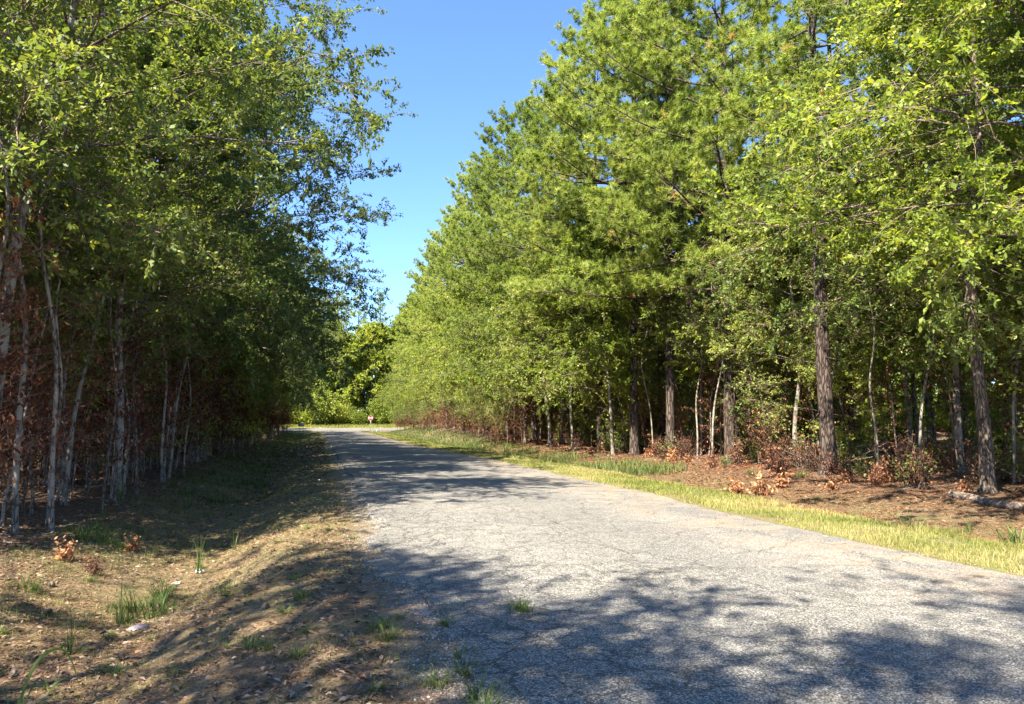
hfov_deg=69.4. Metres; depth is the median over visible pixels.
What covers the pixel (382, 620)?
weed
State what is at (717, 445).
undergrowth shrub
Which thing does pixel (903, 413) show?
bush
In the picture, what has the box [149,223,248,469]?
sapling
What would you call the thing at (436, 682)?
weed
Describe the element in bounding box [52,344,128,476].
browned sapling
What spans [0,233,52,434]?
sapling
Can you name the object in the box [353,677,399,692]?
weed
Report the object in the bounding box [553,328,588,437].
sapling
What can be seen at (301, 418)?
bush
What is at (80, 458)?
undergrowth shrub
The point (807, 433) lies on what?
sapling
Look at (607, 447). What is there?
brush
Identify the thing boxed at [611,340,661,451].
sapling
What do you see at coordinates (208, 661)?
weed
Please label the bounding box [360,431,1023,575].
verge grass
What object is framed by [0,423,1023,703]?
ground
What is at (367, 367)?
forest tree
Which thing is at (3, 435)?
sapling
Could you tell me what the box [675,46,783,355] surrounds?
pine tree
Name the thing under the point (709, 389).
sapling
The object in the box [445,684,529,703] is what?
weed
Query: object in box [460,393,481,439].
browned sapling
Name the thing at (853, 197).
hardwood tree
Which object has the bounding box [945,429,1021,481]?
undergrowth shrub
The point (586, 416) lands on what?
sapling
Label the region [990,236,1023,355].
sapling
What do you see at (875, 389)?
forest tree
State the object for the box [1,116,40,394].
sapling
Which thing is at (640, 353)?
sapling
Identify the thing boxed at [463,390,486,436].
browned sapling
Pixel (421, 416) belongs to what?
browned sapling
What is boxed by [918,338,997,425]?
forest tree
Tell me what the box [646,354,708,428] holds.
sapling
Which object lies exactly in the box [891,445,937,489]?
brush
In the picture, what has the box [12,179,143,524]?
sapling
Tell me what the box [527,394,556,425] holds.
sapling
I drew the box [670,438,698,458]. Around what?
undergrowth shrub
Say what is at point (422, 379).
hardwood tree
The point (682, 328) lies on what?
hardwood tree
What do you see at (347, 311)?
forest tree
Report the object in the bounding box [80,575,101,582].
weed
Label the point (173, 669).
weed
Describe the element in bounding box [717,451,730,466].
brush
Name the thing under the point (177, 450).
undergrowth shrub
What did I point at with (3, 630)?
weed
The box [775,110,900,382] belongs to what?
pine tree
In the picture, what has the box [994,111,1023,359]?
hardwood tree
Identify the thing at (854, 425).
sapling
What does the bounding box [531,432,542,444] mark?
brush
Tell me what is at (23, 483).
sapling
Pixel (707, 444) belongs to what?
dead shrub
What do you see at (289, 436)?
shoulder grass
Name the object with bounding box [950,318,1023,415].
forest tree
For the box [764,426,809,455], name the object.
undergrowth shrub
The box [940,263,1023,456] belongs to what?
sapling
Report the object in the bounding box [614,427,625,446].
dead shrub
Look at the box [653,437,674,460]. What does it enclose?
brush
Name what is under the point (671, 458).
brush
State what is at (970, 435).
bush
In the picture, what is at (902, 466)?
undergrowth shrub
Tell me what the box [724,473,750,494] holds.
dead shrub
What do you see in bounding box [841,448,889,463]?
fallen branch
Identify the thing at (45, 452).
sapling
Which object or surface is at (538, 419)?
sapling
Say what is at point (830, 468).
dead shrub
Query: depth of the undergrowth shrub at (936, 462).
24.97 m
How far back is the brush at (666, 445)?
34.23 m
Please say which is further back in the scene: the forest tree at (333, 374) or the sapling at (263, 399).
the forest tree at (333, 374)
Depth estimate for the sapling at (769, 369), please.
33.74 m
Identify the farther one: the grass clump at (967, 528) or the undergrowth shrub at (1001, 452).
the undergrowth shrub at (1001, 452)
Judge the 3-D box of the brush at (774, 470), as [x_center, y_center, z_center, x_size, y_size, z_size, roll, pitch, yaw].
[8.360,3.462,23.595,1.020,1.207,1.182,5,-8,-44]
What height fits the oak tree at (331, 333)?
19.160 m
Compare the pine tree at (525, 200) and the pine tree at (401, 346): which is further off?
the pine tree at (401, 346)
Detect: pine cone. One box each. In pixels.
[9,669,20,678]
[43,608,51,614]
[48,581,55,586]
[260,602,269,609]
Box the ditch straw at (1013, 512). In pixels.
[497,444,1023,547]
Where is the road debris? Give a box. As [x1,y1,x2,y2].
[355,467,1014,700]
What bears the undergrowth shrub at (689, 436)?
on the ground at (284, 583)
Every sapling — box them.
[0,0,109,472]
[0,3,159,531]
[0,22,133,458]
[0,98,18,437]
[0,148,97,450]
[0,166,121,526]
[0,175,74,467]
[0,190,85,516]
[0,200,15,484]
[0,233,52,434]
[0,276,93,500]
[0,348,11,485]
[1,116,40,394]
[1,121,100,502]
[1,236,114,482]
[2,146,110,493]
[3,136,76,492]
[3,255,106,507]
[4,89,146,501]
[4,170,130,491]
[7,293,100,484]
[8,363,76,486]
[11,281,84,365]
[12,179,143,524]
[15,291,130,494]
[22,292,132,473]
[23,363,83,482]
[29,281,106,452]
[32,195,181,509]
[33,381,93,479]
[34,320,146,497]
[38,272,133,489]
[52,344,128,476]
[61,198,180,488]
[62,272,138,479]
[67,289,124,479]
[76,267,160,483]
[77,145,244,503]
[81,287,173,474]
[83,455,104,496]
[87,279,164,449]
[89,273,181,445]
[89,291,181,494]
[92,328,180,477]
[93,312,160,468]
[99,330,176,431]
[104,249,215,483]
[106,182,235,481]
[106,265,187,471]
[123,273,228,481]
[124,381,157,462]
[126,349,170,470]
[127,348,208,469]
[130,250,257,463]
[134,203,215,474]
[135,211,250,467]
[136,183,249,479]
[146,280,211,466]
[146,322,222,464]
[148,182,229,471]
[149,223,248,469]
[149,268,236,463]
[150,365,187,464]
[152,292,232,460]
[164,290,226,473]
[170,321,241,465]
[172,325,238,462]
[183,265,268,456]
[204,316,277,455]
[205,258,262,458]
[212,345,264,454]
[217,294,262,455]
[220,355,266,442]
[225,344,287,451]
[230,352,263,453]
[238,383,262,447]
[240,306,259,449]
[241,378,259,451]
[244,304,275,446]
[251,354,276,447]
[255,345,283,444]
[263,373,293,442]
[269,372,288,439]
[275,393,288,437]
[280,404,295,430]
[392,398,403,427]
[395,408,405,426]
[397,408,406,427]
[400,404,412,429]
[401,409,411,427]
[413,411,423,426]
[415,398,434,430]
[415,400,427,428]
[416,376,436,424]
[420,403,431,427]
[424,402,435,425]
[428,378,454,435]
[430,399,448,428]
[432,373,450,433]
[433,358,458,426]
[435,384,453,426]
[444,392,464,427]
[447,371,475,437]
[449,392,474,437]
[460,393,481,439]
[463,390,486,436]
[466,403,480,436]
[467,371,511,437]
[470,354,507,434]
[474,408,496,442]
[477,397,504,445]
[478,399,500,438]
[484,397,502,440]
[484,401,508,441]
[487,372,526,447]
[488,362,535,437]
[493,402,510,432]
[495,383,528,440]
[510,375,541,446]
[514,316,556,438]
[520,388,548,426]
[527,324,560,428]
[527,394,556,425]
[538,363,572,423]
[551,397,583,432]
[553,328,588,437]
[554,399,580,436]
[565,362,618,446]
[568,334,640,435]
[576,332,656,450]
[577,359,620,433]
[587,393,626,433]
[592,394,625,429]
[594,353,628,438]
[598,318,649,431]
[607,393,628,424]
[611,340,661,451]
[612,292,680,446]
[618,369,665,434]
[629,325,664,442]
[638,358,665,444]
[640,312,681,426]
[641,375,682,433]
[644,368,694,433]
[645,346,677,420]
[646,335,657,431]
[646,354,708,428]
[651,368,707,437]
[652,345,711,425]
[658,290,722,459]
[663,265,719,454]
[664,258,753,455]
[674,286,738,454]
[674,344,742,438]
[675,343,721,431]
[677,272,744,455]
[696,368,721,431]
[700,303,749,382]
[702,325,743,434]
[703,361,752,432]
[712,344,794,464]
[728,365,790,454]
[731,368,801,447]
[733,264,811,458]
[733,329,789,454]
[736,336,818,448]
[743,225,860,459]
[748,344,809,435]
[757,274,812,441]
[769,319,810,439]
[776,339,868,457]
[779,305,894,468]
[786,257,875,381]
[789,309,841,441]
[791,356,835,454]
[808,243,922,462]
[809,302,863,446]
[829,299,896,462]
[831,274,916,460]
[833,314,900,450]
[840,197,988,473]
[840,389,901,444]
[849,294,972,446]
[880,250,971,480]
[916,345,1017,468]
[924,296,1023,450]
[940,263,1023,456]
[945,184,1023,475]
[948,196,1023,484]
[962,287,1023,457]
[981,296,1023,432]
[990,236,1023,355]
[991,200,1023,457]
[992,294,1023,454]
[992,370,1023,423]
[992,371,1023,431]
[1016,274,1023,307]
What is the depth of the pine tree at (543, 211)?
42.07 m
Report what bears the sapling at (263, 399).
on the ground at (284, 583)
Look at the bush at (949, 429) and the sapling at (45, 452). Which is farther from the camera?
the bush at (949, 429)
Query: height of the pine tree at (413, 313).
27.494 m
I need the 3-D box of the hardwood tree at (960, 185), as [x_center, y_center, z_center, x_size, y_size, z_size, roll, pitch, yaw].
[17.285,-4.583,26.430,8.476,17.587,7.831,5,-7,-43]
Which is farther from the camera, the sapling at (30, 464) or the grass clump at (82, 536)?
the sapling at (30, 464)
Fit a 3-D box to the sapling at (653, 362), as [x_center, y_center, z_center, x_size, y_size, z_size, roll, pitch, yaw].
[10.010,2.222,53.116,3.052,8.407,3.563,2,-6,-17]
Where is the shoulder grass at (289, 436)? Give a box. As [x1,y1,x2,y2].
[0,431,430,703]
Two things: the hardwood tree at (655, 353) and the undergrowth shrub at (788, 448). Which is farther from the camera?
the hardwood tree at (655, 353)
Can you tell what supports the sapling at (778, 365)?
on the ground at (284, 583)
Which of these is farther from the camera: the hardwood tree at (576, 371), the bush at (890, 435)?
the hardwood tree at (576, 371)
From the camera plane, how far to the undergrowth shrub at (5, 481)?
18.24 m
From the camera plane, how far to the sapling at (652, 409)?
44.33 m
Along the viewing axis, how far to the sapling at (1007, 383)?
24.05 m
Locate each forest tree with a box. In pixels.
[298,302,331,391]
[308,321,351,422]
[315,329,370,419]
[327,291,353,385]
[336,321,377,413]
[340,285,375,412]
[340,319,396,412]
[349,322,399,408]
[351,291,390,371]
[362,321,414,412]
[375,313,407,405]
[387,303,441,407]
[390,294,414,327]
[622,289,704,410]
[679,313,774,431]
[755,72,808,441]
[805,270,915,413]
[832,136,938,443]
[853,336,991,447]
[891,370,942,405]
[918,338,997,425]
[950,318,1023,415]
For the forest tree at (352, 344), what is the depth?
154.87 m
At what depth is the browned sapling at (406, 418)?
110.69 m
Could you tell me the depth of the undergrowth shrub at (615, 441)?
40.73 m
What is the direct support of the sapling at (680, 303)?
on the ground at (284, 583)
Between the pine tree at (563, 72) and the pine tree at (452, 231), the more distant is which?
the pine tree at (452, 231)
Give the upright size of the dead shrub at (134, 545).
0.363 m
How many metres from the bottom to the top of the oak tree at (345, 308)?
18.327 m
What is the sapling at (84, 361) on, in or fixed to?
on the ground at (284, 583)
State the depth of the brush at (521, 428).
56.19 m
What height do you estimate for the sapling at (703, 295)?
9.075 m
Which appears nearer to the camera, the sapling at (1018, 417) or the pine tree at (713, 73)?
the sapling at (1018, 417)
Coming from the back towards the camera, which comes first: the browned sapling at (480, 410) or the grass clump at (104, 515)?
the browned sapling at (480, 410)
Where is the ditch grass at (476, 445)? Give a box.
[374,426,698,476]
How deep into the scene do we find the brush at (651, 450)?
36.01 m
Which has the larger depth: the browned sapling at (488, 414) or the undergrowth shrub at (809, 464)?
the browned sapling at (488, 414)
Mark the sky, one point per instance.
(455, 62)
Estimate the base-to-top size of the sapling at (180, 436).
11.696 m
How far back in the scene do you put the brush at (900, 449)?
20.76 m
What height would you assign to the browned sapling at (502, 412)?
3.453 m
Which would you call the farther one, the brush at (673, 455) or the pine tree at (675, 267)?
the pine tree at (675, 267)
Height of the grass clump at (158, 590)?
0.383 m
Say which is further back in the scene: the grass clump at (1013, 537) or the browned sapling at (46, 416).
the browned sapling at (46, 416)
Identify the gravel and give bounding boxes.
[320,473,476,703]
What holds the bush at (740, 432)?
on the ground at (284, 583)
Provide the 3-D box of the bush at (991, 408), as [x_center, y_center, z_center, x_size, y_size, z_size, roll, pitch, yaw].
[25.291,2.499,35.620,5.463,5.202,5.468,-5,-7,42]
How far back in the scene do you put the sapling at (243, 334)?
35.62 m
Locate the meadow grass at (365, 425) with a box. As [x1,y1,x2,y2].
[262,423,434,427]
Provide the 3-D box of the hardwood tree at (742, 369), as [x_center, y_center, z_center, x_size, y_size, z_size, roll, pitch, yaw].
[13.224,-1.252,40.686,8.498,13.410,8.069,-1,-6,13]
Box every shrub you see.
[0,445,76,495]
[43,459,97,485]
[50,536,88,562]
[71,438,103,468]
[74,430,130,472]
[78,552,110,576]
[120,532,149,552]
[146,445,164,462]
[158,438,188,457]
[174,440,189,455]
[537,418,554,436]
[542,424,568,443]
[551,421,575,444]
[556,430,581,444]
[564,432,584,447]
[573,429,594,439]
[579,430,593,444]
[597,424,629,449]
[614,419,647,449]
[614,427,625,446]
[638,427,658,445]
[642,430,661,451]
[646,430,658,445]
[664,424,709,453]
[665,421,703,446]
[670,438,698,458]
[671,434,694,459]
[675,429,695,447]
[676,431,699,453]
[685,428,718,454]
[686,421,713,443]
[692,429,715,454]
[705,422,723,453]
[717,427,762,458]
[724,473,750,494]
[733,422,784,464]
[748,469,781,495]
[752,427,819,468]
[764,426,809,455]
[769,467,792,487]
[772,433,837,472]
[773,436,816,466]
[774,427,816,465]
[800,432,857,467]
[815,421,873,468]
[816,450,846,475]
[818,475,840,490]
[835,469,852,483]
[870,452,892,479]
[880,430,928,460]
[885,428,950,470]
[887,448,925,481]
[910,432,949,469]
[914,432,976,469]
[914,436,950,469]
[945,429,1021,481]
[965,438,1000,466]
[993,443,1022,478]
[994,424,1023,482]
[995,428,1023,481]
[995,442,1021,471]
[1001,464,1023,489]
[1008,432,1023,475]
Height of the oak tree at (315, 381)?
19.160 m
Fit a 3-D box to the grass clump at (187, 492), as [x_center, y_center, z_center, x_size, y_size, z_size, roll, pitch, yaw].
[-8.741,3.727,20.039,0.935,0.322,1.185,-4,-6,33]
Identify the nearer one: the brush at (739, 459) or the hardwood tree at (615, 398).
the brush at (739, 459)
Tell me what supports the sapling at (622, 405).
on the ground at (284, 583)
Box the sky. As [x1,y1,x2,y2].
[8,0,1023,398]
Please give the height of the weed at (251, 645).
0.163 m
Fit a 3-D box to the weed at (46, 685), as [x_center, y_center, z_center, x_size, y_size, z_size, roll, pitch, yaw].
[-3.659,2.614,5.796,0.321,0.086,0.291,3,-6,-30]
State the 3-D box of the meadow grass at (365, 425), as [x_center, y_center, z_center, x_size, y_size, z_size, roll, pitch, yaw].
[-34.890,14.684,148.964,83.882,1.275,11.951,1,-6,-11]
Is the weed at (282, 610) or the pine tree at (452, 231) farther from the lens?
the pine tree at (452, 231)
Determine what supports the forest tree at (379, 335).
on the ground at (284, 583)
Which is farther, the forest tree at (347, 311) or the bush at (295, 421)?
the forest tree at (347, 311)
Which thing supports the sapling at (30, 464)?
on the ground at (284, 583)
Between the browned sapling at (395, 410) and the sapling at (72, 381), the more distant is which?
the browned sapling at (395, 410)
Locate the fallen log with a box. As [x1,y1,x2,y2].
[948,490,1023,509]
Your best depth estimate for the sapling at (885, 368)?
24.38 m
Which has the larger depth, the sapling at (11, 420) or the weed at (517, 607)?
the sapling at (11, 420)
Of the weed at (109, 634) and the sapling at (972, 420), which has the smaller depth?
the weed at (109, 634)
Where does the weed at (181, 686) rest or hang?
on the ground at (284, 583)
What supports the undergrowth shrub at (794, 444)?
on the ground at (284, 583)
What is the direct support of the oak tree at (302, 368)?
on the ground at (284, 583)
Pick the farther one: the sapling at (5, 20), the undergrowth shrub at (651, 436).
the undergrowth shrub at (651, 436)
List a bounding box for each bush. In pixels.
[289,382,341,425]
[289,409,302,424]
[297,393,315,424]
[330,396,355,424]
[339,405,361,424]
[344,406,369,424]
[359,391,391,424]
[384,401,406,423]
[624,397,657,428]
[695,405,709,421]
[711,403,752,434]
[734,374,814,436]
[785,381,899,449]
[842,402,880,442]
[856,402,887,439]
[869,389,940,441]
[872,408,918,442]
[876,375,934,419]
[918,391,948,431]
[934,381,974,431]
[950,407,995,450]
[951,369,1023,446]
[967,408,1022,452]
[986,364,1023,449]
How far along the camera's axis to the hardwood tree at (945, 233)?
14.80 m
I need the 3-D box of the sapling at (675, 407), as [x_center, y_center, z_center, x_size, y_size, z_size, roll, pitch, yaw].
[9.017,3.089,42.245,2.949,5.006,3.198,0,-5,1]
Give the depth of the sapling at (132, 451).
21.97 m
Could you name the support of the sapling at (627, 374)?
on the ground at (284, 583)
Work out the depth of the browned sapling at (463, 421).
63.63 m
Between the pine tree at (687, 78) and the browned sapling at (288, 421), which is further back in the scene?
the browned sapling at (288, 421)
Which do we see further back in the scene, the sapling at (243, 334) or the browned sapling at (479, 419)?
the browned sapling at (479, 419)
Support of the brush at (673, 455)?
on the ground at (284, 583)
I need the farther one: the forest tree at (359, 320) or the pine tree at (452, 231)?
the forest tree at (359, 320)
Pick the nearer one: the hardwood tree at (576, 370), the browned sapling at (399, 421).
the hardwood tree at (576, 370)
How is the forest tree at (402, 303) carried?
on the ground at (284, 583)
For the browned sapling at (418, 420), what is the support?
on the ground at (284, 583)
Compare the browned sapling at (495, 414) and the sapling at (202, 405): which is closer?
the sapling at (202, 405)
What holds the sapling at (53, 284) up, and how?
on the ground at (284, 583)
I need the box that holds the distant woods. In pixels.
[294,367,1001,423]
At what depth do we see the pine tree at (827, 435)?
24.09 m
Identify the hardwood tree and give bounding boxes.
[0,0,169,533]
[0,0,366,416]
[0,47,159,400]
[0,65,24,134]
[2,71,213,505]
[22,0,337,498]
[30,118,171,476]
[87,153,242,496]
[373,352,421,412]
[374,367,408,428]
[384,329,432,426]
[385,336,443,426]
[386,351,427,426]
[391,300,466,428]
[399,329,447,426]
[402,335,451,420]
[408,278,512,434]
[420,310,492,431]
[426,248,559,443]
[426,322,478,429]
[439,285,540,437]
[448,289,516,436]
[464,243,592,445]
[479,232,619,450]
[487,210,663,455]
[518,275,638,440]
[542,301,621,431]
[557,256,680,434]
[611,291,656,430]
[612,161,813,445]
[639,303,705,398]
[641,232,778,450]
[673,279,763,443]
[674,188,874,459]
[677,248,813,445]
[678,0,1023,492]
[687,0,1023,331]
[709,124,932,365]
[722,168,987,456]
[828,79,1021,471]
[831,161,986,456]
[859,15,1023,467]
[877,19,1023,385]
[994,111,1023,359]
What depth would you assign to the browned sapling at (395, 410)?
119.01 m
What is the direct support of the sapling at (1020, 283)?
on the ground at (284, 583)
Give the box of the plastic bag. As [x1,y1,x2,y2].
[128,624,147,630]
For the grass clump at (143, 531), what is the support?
on the ground at (284, 583)
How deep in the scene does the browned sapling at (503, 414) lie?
57.22 m
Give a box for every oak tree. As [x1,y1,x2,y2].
[0,0,401,484]
[9,0,387,470]
[110,28,418,461]
[172,152,385,455]
[216,214,357,449]
[223,226,365,445]
[243,264,343,442]
[256,269,357,439]
[262,310,341,437]
[269,338,344,435]
[275,321,344,434]
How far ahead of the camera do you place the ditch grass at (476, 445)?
37.83 m
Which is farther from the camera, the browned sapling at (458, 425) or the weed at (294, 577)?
the browned sapling at (458, 425)
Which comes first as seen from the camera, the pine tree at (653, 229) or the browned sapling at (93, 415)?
the browned sapling at (93, 415)
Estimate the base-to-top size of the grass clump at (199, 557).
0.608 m
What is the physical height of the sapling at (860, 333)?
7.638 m
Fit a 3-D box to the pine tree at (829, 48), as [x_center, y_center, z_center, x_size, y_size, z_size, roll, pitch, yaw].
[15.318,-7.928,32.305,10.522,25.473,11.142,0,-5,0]
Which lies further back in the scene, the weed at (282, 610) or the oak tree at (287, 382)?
the oak tree at (287, 382)
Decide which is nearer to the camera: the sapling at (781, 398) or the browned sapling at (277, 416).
the sapling at (781, 398)
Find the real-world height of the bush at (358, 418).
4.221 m
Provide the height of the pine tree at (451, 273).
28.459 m
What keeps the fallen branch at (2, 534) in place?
on the ground at (284, 583)
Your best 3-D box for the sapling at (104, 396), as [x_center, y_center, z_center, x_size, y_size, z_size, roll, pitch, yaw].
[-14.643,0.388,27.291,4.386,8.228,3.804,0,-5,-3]
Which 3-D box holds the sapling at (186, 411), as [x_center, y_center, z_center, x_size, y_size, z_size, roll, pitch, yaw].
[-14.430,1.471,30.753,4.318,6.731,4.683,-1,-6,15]
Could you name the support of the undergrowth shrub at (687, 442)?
on the ground at (284, 583)
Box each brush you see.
[508,423,517,436]
[513,424,523,438]
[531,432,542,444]
[595,439,608,451]
[603,441,610,450]
[617,442,627,450]
[644,448,652,456]
[646,439,658,454]
[649,434,665,456]
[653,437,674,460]
[655,433,682,454]
[665,449,683,460]
[666,454,677,461]
[684,455,692,461]
[699,443,722,467]
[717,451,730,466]
[725,435,751,465]
[754,442,781,468]
[757,443,797,478]
[764,451,794,477]
[835,455,861,481]
[850,444,883,478]
[859,458,886,485]
[868,459,896,483]
[877,437,925,482]
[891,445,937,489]
[891,446,943,486]
[954,475,974,492]
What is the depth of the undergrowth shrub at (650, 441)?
38.72 m
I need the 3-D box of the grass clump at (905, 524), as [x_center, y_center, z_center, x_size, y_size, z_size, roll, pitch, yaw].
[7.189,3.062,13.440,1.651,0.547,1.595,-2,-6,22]
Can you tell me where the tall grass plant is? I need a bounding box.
[0,647,77,703]
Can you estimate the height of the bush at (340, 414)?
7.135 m
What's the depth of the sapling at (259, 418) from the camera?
52.84 m
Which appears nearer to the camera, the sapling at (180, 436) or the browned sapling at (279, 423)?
the sapling at (180, 436)
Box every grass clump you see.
[0,562,66,592]
[53,518,114,540]
[58,611,80,654]
[69,577,212,621]
[79,517,124,532]
[85,522,132,543]
[86,582,196,614]
[96,535,147,549]
[100,504,108,521]
[106,573,131,625]
[117,475,126,499]
[122,569,209,602]
[129,525,162,535]
[176,470,197,477]
[177,486,192,495]
[184,487,194,507]
[192,488,248,503]
[194,530,206,574]
[205,468,216,474]
[227,530,239,550]
[261,490,275,497]
[744,468,757,474]
[791,467,807,477]
[812,494,824,501]
[881,506,949,527]
[963,514,975,531]
[983,518,1023,544]
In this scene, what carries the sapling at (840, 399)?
on the ground at (284, 583)
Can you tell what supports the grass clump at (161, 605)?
on the ground at (284, 583)
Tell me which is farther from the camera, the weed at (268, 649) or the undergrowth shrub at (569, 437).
the undergrowth shrub at (569, 437)
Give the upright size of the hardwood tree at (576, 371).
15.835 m
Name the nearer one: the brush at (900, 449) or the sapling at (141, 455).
the brush at (900, 449)
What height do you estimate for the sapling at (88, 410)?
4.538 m
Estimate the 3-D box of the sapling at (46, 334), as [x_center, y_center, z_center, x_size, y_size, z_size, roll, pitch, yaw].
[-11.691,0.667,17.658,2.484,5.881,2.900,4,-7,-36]
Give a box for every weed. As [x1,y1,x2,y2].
[0,624,15,634]
[28,678,62,691]
[74,645,92,652]
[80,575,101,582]
[83,661,114,673]
[97,660,134,676]
[98,628,120,639]
[115,612,142,624]
[121,679,148,694]
[135,633,162,641]
[150,664,188,677]
[155,677,189,691]
[201,656,220,664]
[203,579,236,593]
[217,639,236,648]
[220,589,232,596]
[221,627,281,653]
[250,637,288,651]
[272,602,295,614]
[277,639,316,659]
[278,583,316,599]
[288,573,303,579]
[296,625,314,634]
[307,662,333,674]
[351,612,410,631]
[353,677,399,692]
[360,618,419,641]
[391,610,409,620]
[398,661,461,691]
[417,610,458,626]
[433,663,519,703]
[439,654,489,678]
[442,637,487,659]
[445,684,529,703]
[496,592,548,611]
[501,598,542,613]
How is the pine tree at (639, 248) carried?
on the ground at (284, 583)
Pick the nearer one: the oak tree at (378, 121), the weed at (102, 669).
the weed at (102, 669)
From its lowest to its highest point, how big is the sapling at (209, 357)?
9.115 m
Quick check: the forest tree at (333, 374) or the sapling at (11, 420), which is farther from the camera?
the forest tree at (333, 374)
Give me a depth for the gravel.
5.78 m
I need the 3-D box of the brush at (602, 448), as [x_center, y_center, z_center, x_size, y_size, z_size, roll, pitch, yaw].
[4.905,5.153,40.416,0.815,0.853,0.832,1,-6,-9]
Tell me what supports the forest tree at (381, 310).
on the ground at (284, 583)
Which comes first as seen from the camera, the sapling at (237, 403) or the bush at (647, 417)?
the sapling at (237, 403)
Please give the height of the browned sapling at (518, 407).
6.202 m
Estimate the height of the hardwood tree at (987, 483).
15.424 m
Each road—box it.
[267,428,407,430]
[304,431,1023,703]
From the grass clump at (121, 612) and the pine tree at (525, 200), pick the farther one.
the pine tree at (525, 200)
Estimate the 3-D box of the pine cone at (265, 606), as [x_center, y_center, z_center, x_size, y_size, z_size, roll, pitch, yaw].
[-2.328,2.403,6.981,0.080,0.084,0.080,-1,-6,9]
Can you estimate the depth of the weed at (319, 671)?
4.93 m
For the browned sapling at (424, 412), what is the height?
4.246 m
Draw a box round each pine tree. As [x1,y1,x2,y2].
[383,290,420,425]
[385,263,440,424]
[394,213,461,424]
[399,262,451,424]
[403,158,491,429]
[408,200,482,425]
[425,156,521,432]
[427,99,533,435]
[446,92,585,440]
[465,68,616,444]
[487,0,654,450]
[506,0,723,454]
[508,196,553,423]
[517,0,775,449]
[579,0,862,462]
[599,2,770,441]
[605,134,699,349]
[623,78,716,436]
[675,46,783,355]
[709,0,1016,475]
[732,0,990,456]
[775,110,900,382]
[869,53,995,456]
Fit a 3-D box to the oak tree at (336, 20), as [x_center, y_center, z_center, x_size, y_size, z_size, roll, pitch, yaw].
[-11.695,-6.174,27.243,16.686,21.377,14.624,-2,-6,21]
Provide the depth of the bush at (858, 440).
46.11 m
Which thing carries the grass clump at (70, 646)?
on the ground at (284, 583)
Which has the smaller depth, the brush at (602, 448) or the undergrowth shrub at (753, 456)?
the undergrowth shrub at (753, 456)
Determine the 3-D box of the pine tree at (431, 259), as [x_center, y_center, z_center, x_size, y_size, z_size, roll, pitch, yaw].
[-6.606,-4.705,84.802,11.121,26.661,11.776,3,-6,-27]
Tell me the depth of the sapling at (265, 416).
58.59 m
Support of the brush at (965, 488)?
on the ground at (284, 583)
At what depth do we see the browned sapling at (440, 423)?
77.28 m
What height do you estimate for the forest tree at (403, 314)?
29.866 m
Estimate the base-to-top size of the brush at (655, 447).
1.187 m
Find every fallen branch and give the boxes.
[0,522,76,536]
[3,540,24,545]
[6,483,129,502]
[759,430,814,463]
[841,426,906,465]
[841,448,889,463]
[884,477,958,490]
[942,473,976,477]
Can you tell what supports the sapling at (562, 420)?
on the ground at (284, 583)
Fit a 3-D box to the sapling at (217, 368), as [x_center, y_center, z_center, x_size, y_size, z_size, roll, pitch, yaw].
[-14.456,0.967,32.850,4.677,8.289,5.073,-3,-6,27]
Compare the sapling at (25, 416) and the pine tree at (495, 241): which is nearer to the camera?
the sapling at (25, 416)
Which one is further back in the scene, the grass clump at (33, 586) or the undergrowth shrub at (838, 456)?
the undergrowth shrub at (838, 456)
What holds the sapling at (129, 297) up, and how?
on the ground at (284, 583)
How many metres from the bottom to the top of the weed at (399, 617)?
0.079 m
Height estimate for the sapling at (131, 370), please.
8.799 m
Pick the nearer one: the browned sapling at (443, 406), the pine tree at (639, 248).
the pine tree at (639, 248)
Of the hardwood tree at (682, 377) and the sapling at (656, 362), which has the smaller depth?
the hardwood tree at (682, 377)
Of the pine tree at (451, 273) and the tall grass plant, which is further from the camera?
the pine tree at (451, 273)
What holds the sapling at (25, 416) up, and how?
on the ground at (284, 583)
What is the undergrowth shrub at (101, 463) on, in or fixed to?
on the ground at (284, 583)
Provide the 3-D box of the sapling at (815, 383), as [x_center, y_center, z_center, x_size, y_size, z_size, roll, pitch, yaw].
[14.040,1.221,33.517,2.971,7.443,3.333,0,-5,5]
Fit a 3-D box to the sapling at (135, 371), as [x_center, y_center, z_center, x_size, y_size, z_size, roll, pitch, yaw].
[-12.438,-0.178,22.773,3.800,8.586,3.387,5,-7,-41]
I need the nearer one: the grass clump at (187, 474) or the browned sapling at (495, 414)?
the grass clump at (187, 474)
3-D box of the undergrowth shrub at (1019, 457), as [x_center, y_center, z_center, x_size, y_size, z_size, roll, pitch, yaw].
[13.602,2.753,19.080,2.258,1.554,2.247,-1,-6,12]
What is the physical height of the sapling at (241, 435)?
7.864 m
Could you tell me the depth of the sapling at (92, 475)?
18.00 m
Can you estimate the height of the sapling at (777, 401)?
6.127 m
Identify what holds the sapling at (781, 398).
on the ground at (284, 583)
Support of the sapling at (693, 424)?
on the ground at (284, 583)
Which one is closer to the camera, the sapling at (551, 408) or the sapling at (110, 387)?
the sapling at (110, 387)
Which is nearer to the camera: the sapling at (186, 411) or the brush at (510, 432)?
the sapling at (186, 411)
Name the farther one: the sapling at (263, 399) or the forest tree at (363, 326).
the forest tree at (363, 326)
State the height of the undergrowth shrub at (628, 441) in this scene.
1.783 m
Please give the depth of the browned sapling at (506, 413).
48.37 m

